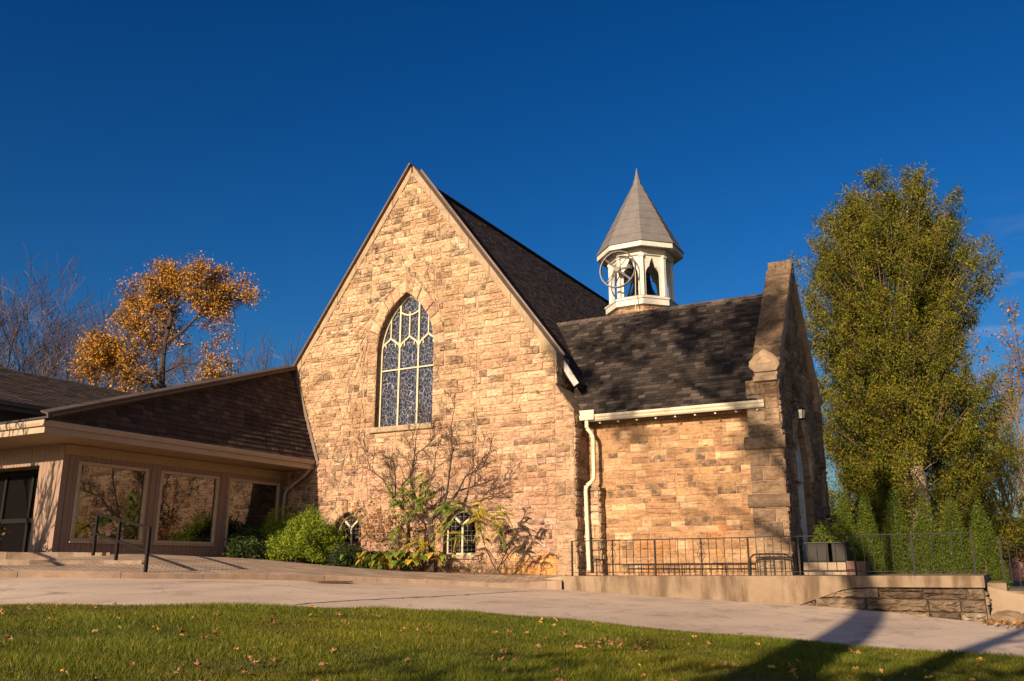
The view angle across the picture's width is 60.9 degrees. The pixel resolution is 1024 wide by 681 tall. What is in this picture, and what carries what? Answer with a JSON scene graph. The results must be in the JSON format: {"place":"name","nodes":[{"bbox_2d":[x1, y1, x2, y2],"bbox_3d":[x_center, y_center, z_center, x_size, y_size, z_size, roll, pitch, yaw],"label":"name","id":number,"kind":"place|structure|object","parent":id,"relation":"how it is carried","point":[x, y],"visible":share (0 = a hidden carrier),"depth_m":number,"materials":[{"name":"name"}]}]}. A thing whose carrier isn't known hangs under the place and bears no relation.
{"place":"outdoors","nodes":[
{"label":"outdoors","id":0,"kind":"place"},
{"bbox_2d":[0,554,566,582],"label":"paving","id":1,"kind":"structure","parent":0,"point":[158,563],"depth_m":20.01,"materials":[{"name":"beige concrete"}]},
{"bbox_2d":[0,523,9,539],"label":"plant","id":2,"kind":"object","parent":1,"relation":"on","point":[2,533],"visible":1,"depth_m":20.74,"materials":[{"name":"green plant"}]},
{"bbox_2d":[0,559,141,564],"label":"stone step","id":3,"kind":"object","parent":1,"relation":"on","point":[18,562],"visible":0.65,"depth_m":17.58,"materials":[{"name":"beige stone"}]},
{"bbox_2d":[0,552,109,559],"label":"stone step","id":4,"kind":"object","parent":3,"relation":"on","point":[29,555],"visible":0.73,"depth_m":19.37,"materials":[{"name":"beige stone"}]},
{"bbox_2d":[91,513,151,571],"bbox_3d":[-8.303,4.265,18.419,0.072,1.385,3.743,12,-19,-39],"label":"handrail","id":5,"kind":"object","parent":3,"relation":"on","point":[117,540],"visible":0.86,"depth_m":18.45,"materials":[{"name":"black metal"}]},
{"bbox_2d":[222,523,271,559],"bbox_3d":[-7.857,6.026,25.877,1.666,1.251,1.570,-8,-16,28],"label":"dark shrub","id":6,"kind":"object","parent":1,"relation":"on","point":[242,544],"visible":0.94,"depth_m":25.64,"materials":[{"name":"green plant"}]},
{"bbox_2d":[255,502,349,564],"bbox_3d":[-6.634,5.880,26.459,3.605,2.060,2.482,-8,-16,28],"label":"juniper bush","id":7,"kind":"object","parent":1,"relation":"on","point":[306,537],"visible":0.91,"depth_m":25.81,"materials":[{"name":"green plant"}]},
{"bbox_2d":[316,538,369,568],"bbox_3d":[-4.880,6.340,25.600,1.871,1.062,1.539,-8,-16,28],"label":"dark shrub","id":8,"kind":"object","parent":1,"relation":"on","point":[348,559],"visible":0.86,"depth_m":25.24,"materials":[{"name":"green plant"}]},
{"bbox_2d":[338,488,437,571],"bbox_3d":[-3.975,5.599,25.384,2.208,2.468,3.711,11,-18,-36],"label":"autumn shrub","id":9,"kind":"object","parent":1,"relation":"on","point":[364,529],"visible":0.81,"depth_m":25.12,"materials":[{"name":"green plant"}]},
{"bbox_2d":[340,550,445,569],"bbox_3d":[-3.262,6.146,24.350,3.346,0.537,1.662,-8,-16,28],"label":"hosta clump","id":10,"kind":"object","parent":1,"relation":"on","point":[388,558],"visible":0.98,"depth_m":24.10,"materials":[{"name":"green plant"}]},
{"bbox_2d":[342,388,515,570],"bbox_3d":[-2.426,3.940,24.680,5.929,5.034,1.343,-8,-16,28],"label":"bare small tree","id":11,"kind":"object","parent":1,"relation":"on","point":[447,508],"visible":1,"depth_m":24.42,"materials":[{"name":"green plant"}]},
{"bbox_2d":[360,555,528,576],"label":"dry undergrowth","id":12,"kind":"object","parent":1,"relation":"on","point":[471,570],"visible":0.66,"depth_m":23.93,"materials":[{"name":"brown plant"}]},
{"bbox_2d":[480,506,542,570],"bbox_3d":[-0.041,5.290,23.166,1.964,1.646,0.583,-11,-18,36],"label":"leaning sapling","id":13,"kind":"object","parent":1,"relation":"on","point":[520,550],"visible":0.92,"depth_m":23.08,"materials":[{"name":"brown plant"}]},
{"bbox_2d":[0,578,1023,656],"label":"road","id":14,"kind":"structure","parent":0,"point":[859,627],"depth_m":14.84,"materials":[{"name":"concrete"}]},
{"bbox_2d":[0,570,561,589],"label":"kerb","id":15,"kind":"structure","parent":14,"relation":"on","point":[554,584],"depth_m":18.00,"materials":[{"name":"concrete"}]},
{"bbox_2d":[308,581,352,582],"bbox_3d":[-3.913,5.139,18.543,0.780,0.030,0.780,11,-18,-36],"label":"drain grate","id":16,"kind":"object","parent":14,"relation":"on","point":[331,581],"visible":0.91,"depth_m":18.22,"materials":[{"name":"metal"}]},
{"bbox_2d":[303,591,516,603],"bbox_3d":[-0.976,5.022,17.163,0.457,0.061,10.044,-7,-16,25],"label":"road seam","id":17,"kind":"object","parent":14,"relation":"on","point":[386,598],"visible":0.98,"depth_m":14.44,"materials":[{"name":"grey concrete"}]},
{"bbox_2d":[982,618,1023,628],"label":"leaf litter","id":18,"kind":"object","parent":14,"relation":"on","point":[995,622],"visible":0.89,"depth_m":16.77,"materials":[{"name":"brown plant"}]},
{"bbox_2d":[0,601,1023,680],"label":"lawn","id":19,"kind":"structure","parent":0,"point":[254,666],"depth_m":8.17,"materials":[{"name":"plant"}]},
{"bbox_2d":[0,0,1023,527],"label":"sky","id":20,"kind":"structure","parent":0,"point":[267,138],"materials":[{"name":"blue"}]},
{"bbox_2d":[1007,581,1023,588],"bbox_3d":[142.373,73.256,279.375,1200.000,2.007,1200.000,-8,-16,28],"label":"ground","id":21,"kind":"structure","parent":0,"point":[1016,584],"depth_m":42.37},
{"bbox_2d":[0,367,132,421],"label":"shingled wing","id":22,"kind":"structure","parent":21,"relation":"on","point":[24,395],"depth_m":31.34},
{"bbox_2d":[13,338,175,391],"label":"bare tree","id":23,"kind":"object","parent":21,"relation":"on","point":[95,378],"visible":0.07,"depth_m":60.79,"materials":[{"name":"brown plant"}]},
{"bbox_2d":[0,244,216,392],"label":"bare tree","id":24,"kind":"object","parent":21,"relation":"on","point":[47,342],"visible":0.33,"depth_m":60.91,"materials":[{"name":"brown plant"}]},
{"bbox_2d":[0,365,319,556],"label":"church annex","id":25,"kind":"object","parent":21,"relation":"on","point":[201,468],"visible":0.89,"depth_m":23.91,"materials":[{"name":"paint"}]},
{"bbox_2d":[0,469,38,551],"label":"entrance door","id":26,"kind":"structure","parent":25,"relation":"in","point":[18,489],"depth_m":23.48,"materials":[{"name":"black glass"}]},
{"bbox_2d":[68,461,148,543],"bbox_3d":[-10.545,4.295,22.889,0.125,2.035,2.180,-8,-16,28],"label":"picture window","id":27,"kind":"structure","parent":25,"relation":"in","point":[118,491],"depth_m":22.87,"materials":[{"name":"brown glass"}]},
{"bbox_2d":[153,470,219,545],"bbox_3d":[-9.318,4.849,25.031,0.125,2.035,2.180,-8,-16,28],"label":"picture window","id":28,"kind":"structure","parent":25,"relation":"in","point":[186,515],"depth_m":25.02,"materials":[{"name":"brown glass"}]},
{"bbox_2d":[224,478,279,546],"bbox_3d":[-8.087,5.406,27.182,0.125,2.035,2.220,-8,-16,28],"label":"picture window","id":29,"kind":"structure","parent":25,"relation":"in","point":[249,501],"depth_m":27.15,"materials":[{"name":"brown glass"}]},
{"bbox_2d":[57,248,268,392],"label":"orange tree","id":30,"kind":"object","parent":21,"relation":"on","point":[216,294],"visible":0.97,"depth_m":46.17,"materials":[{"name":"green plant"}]},
{"bbox_2d":[143,328,304,386],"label":"bare tree","id":31,"kind":"object","parent":21,"relation":"on","point":[264,364],"visible":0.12,"depth_m":73.41,"materials":[{"name":"brown plant"}]},
{"bbox_2d":[282,163,830,575],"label":"stone church","id":32,"kind":"structure","parent":21,"relation":"on","point":[661,415],"depth_m":25.41,"materials":[{"name":"beige stone"}]},
{"bbox_2d":[338,514,360,547],"bbox_3d":[-4.988,6.030,27.091,1.100,1.290,0.095,-8,-16,28],"label":"basement window","id":33,"kind":"structure","parent":32,"relation":"in","point":[356,527],"depth_m":27.15,"materials":[{"name":"beige paint"}]},
{"bbox_2d":[368,295,434,433],"bbox_3d":[-3.342,0.643,27.407,2.460,4.460,0.395,-8,-16,28],"label":"gothic window","id":34,"kind":"structure","parent":32,"relation":"in","point":[406,377],"depth_m":27.54,"materials":[{"name":"glass"}]},
{"bbox_2d":[438,510,478,558],"bbox_3d":[-1.462,5.568,25.066,1.340,1.410,0.350,-8,-16,28],"label":"basement window","id":35,"kind":"structure","parent":32,"relation":"in","point":[463,550],"depth_m":25.17,"materials":[{"name":"beige paint"}]},
{"bbox_2d":[599,251,656,309],"bbox_3d":[4.212,-1.260,29.818,1.292,3.275,2.342,-12,-19,40],"label":"church bell","id":36,"kind":"object","parent":32,"relation":"hanging from","point":[635,289],"visible":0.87,"depth_m":29.53,"materials":[{"name":"white metal"}]},
{"bbox_2d":[796,437,807,561],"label":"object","id":37,"kind":"structure","parent":32,"relation":"in","point":[801,496],"depth_m":24.69,"materials":[{"name":"white paint"}]},
{"bbox_2d":[546,574,990,622],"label":"raised walk","id":38,"kind":"structure","parent":21,"relation":"on","point":[964,597],"depth_m":19.03,"materials":[{"name":"concrete"}]},
{"bbox_2d":[623,564,755,574],"bbox_3d":[4.521,5.812,22.102,3.650,0.275,0.030,-8,-16,28],"label":"edging rail","id":39,"kind":"object","parent":38,"relation":"on","point":[695,567],"visible":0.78,"depth_m":22.04,"materials":[{"name":"black metal"}]},
{"bbox_2d":[750,553,793,574],"bbox_3d":[6.179,5.335,20.745,1.039,0.522,0.039,-8,-16,28],"label":"hoop guard","id":40,"kind":"object","parent":38,"relation":"on","point":[759,554],"visible":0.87,"depth_m":20.79,"materials":[{"name":"black metal"}]},
{"bbox_2d":[571,532,976,575],"bbox_3d":[5.505,5.000,20.013,9.128,1.010,0.040,-8,-16,28],"label":"iron railing","id":41,"kind":"object","parent":38,"relation":"on","point":[799,561],"visible":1,"depth_m":19.77,"materials":[{"name":"black metal"}]},
{"bbox_2d":[803,561,870,574],"bbox_3d":[8.085,5.675,21.662,1.470,0.360,0.850,-8,-16,28],"label":"stone ledge","id":42,"kind":"object","parent":38,"relation":"on","point":[813,566],"visible":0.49,"depth_m":21.34,"materials":[{"name":"stone"}]},
{"bbox_2d":[804,542,832,561],"bbox_3d":[7.728,5.327,21.897,0.590,0.480,0.610,-8,-16,28],"label":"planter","id":43,"kind":"object","parent":42,"relation":"on","point":[812,552],"visible":0.8,"depth_m":21.67,"materials":[{"name":"grey concrete"}]},
{"bbox_2d":[829,542,849,561],"bbox_3d":[8.179,5.265,21.655,0.400,0.480,0.610,-8,-16,28],"label":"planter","id":44,"kind":"object","parent":42,"relation":"on","point":[839,556],"visible":0.81,"depth_m":21.43,"materials":[{"name":"grey concrete"}]},
{"bbox_2d":[803,515,858,555],"bbox_3d":[8.236,5.163,22.736,1.397,1.166,1.233,-8,-16,28],"label":"porch shrub","id":45,"kind":"object","parent":21,"relation":"on","point":[826,530],"visible":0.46,"depth_m":22.60,"materials":[{"name":"green plant"}]},
{"bbox_2d":[833,485,866,560],"bbox_3d":[9.408,5.641,24.576,1.278,3.089,1.258,-8,-16,28],"label":"young cedar","id":46,"kind":"object","parent":21,"relation":"on","point":[845,517],"visible":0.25,"depth_m":24.62,"materials":[{"name":"green plant"}]},
{"bbox_2d":[855,493,892,573],"bbox_3d":[9.976,5.664,24.346,1.216,2.821,1.180,-8,-16,28],"label":"young cedar","id":47,"kind":"object","parent":21,"relation":"on","point":[866,523],"visible":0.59,"depth_m":24.29,"materials":[{"name":"green plant"}]},
{"bbox_2d":[877,485,922,573],"bbox_3d":[10.603,5.430,23.921,1.455,3.240,1.437,-8,-16,28],"label":"young cedar","id":48,"kind":"object","parent":21,"relation":"on","point":[898,520],"visible":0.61,"depth_m":23.81,"materials":[{"name":"green plant"}]},
{"bbox_2d":[786,160,1023,568],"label":"tree","id":49,"kind":"object","parent":21,"relation":"on","point":[892,360],"visible":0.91,"depth_m":39.03,"materials":[{"name":"green plant"}]},
{"bbox_2d":[906,486,954,573],"bbox_3d":[11.268,5.437,23.468,1.439,3.006,1.568,-8,-16,28],"label":"young cedar","id":50,"kind":"object","parent":21,"relation":"on","point":[923,523],"visible":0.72,"depth_m":23.33,"materials":[{"name":"green plant"}]},
{"bbox_2d":[932,494,986,587],"bbox_3d":[11.920,5.491,23.294,1.420,2.827,1.372,-8,-16,28],"label":"young cedar","id":51,"kind":"object","parent":21,"relation":"on","point":[951,520],"visible":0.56,"depth_m":23.12,"materials":[{"name":"green plant"}]},
{"bbox_2d":[927,386,1023,529],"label":"tree","id":52,"kind":"object","parent":21,"relation":"on","point":[1021,475],"visible":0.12,"depth_m":42.82,"materials":[{"name":"plant"}]},
{"bbox_2d":[943,291,1023,512],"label":"russet tree","id":53,"kind":"object","parent":21,"relation":"on","point":[1020,367],"visible":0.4,"depth_m":55.47,"materials":[{"name":"orange plant"}]},
{"bbox_2d":[961,493,1012,589],"bbox_3d":[12.379,5.447,22.951,1.245,2.808,1.298,-8,-16,28],"label":"young cedar","id":54,"kind":"object","parent":21,"relation":"on","point":[983,539],"visible":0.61,"depth_m":22.75,"materials":[{"name":"green plant"}]},
{"bbox_2d":[989,610,1020,621],"bbox_3d":[9.981,5.620,17.469,0.803,0.420,0.466,-8,-16,28],"label":"boulder","id":55,"kind":"object","parent":21,"relation":"on","point":[1010,615],"visible":0.49,"depth_m":17.41,"materials":[{"name":"stone"}]},
{"bbox_2d":[987,581,1023,613],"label":"concrete stairs","id":56,"kind":"structure","parent":21,"relation":"on","point":[1002,596],"depth_m":17.95,"materials":[{"name":"beige concrete"}]},
{"bbox_2d":[998,537,1023,587],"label":"stair railing","id":57,"kind":"object","parent":56,"relation":"on","point":[1001,557],"visible":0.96,"depth_m":18.84,"materials":[{"name":"black metal"}]},
{"bbox_2d":[995,518,1023,567],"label":"orange bush","id":58,"kind":"object","parent":21,"relation":"on","point":[1020,554],"visible":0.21,"depth_m":40.41,"materials":[{"name":"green plant"}]},
{"bbox_2d":[1005,549,1023,580],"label":"brick house","id":59,"kind":"structure","parent":21,"relation":"on","point":[1016,576],"depth_m":59.86,"materials":[{"name":"brown brick"}]},
{"bbox_2d":[1017,613,1023,623],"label":"boulder","id":60,"kind":"object","parent":21,"relation":"on","point":[1021,616],"visible":0.29,"depth_m":17.21,"materials":[{"name":"stone"}]}
]}

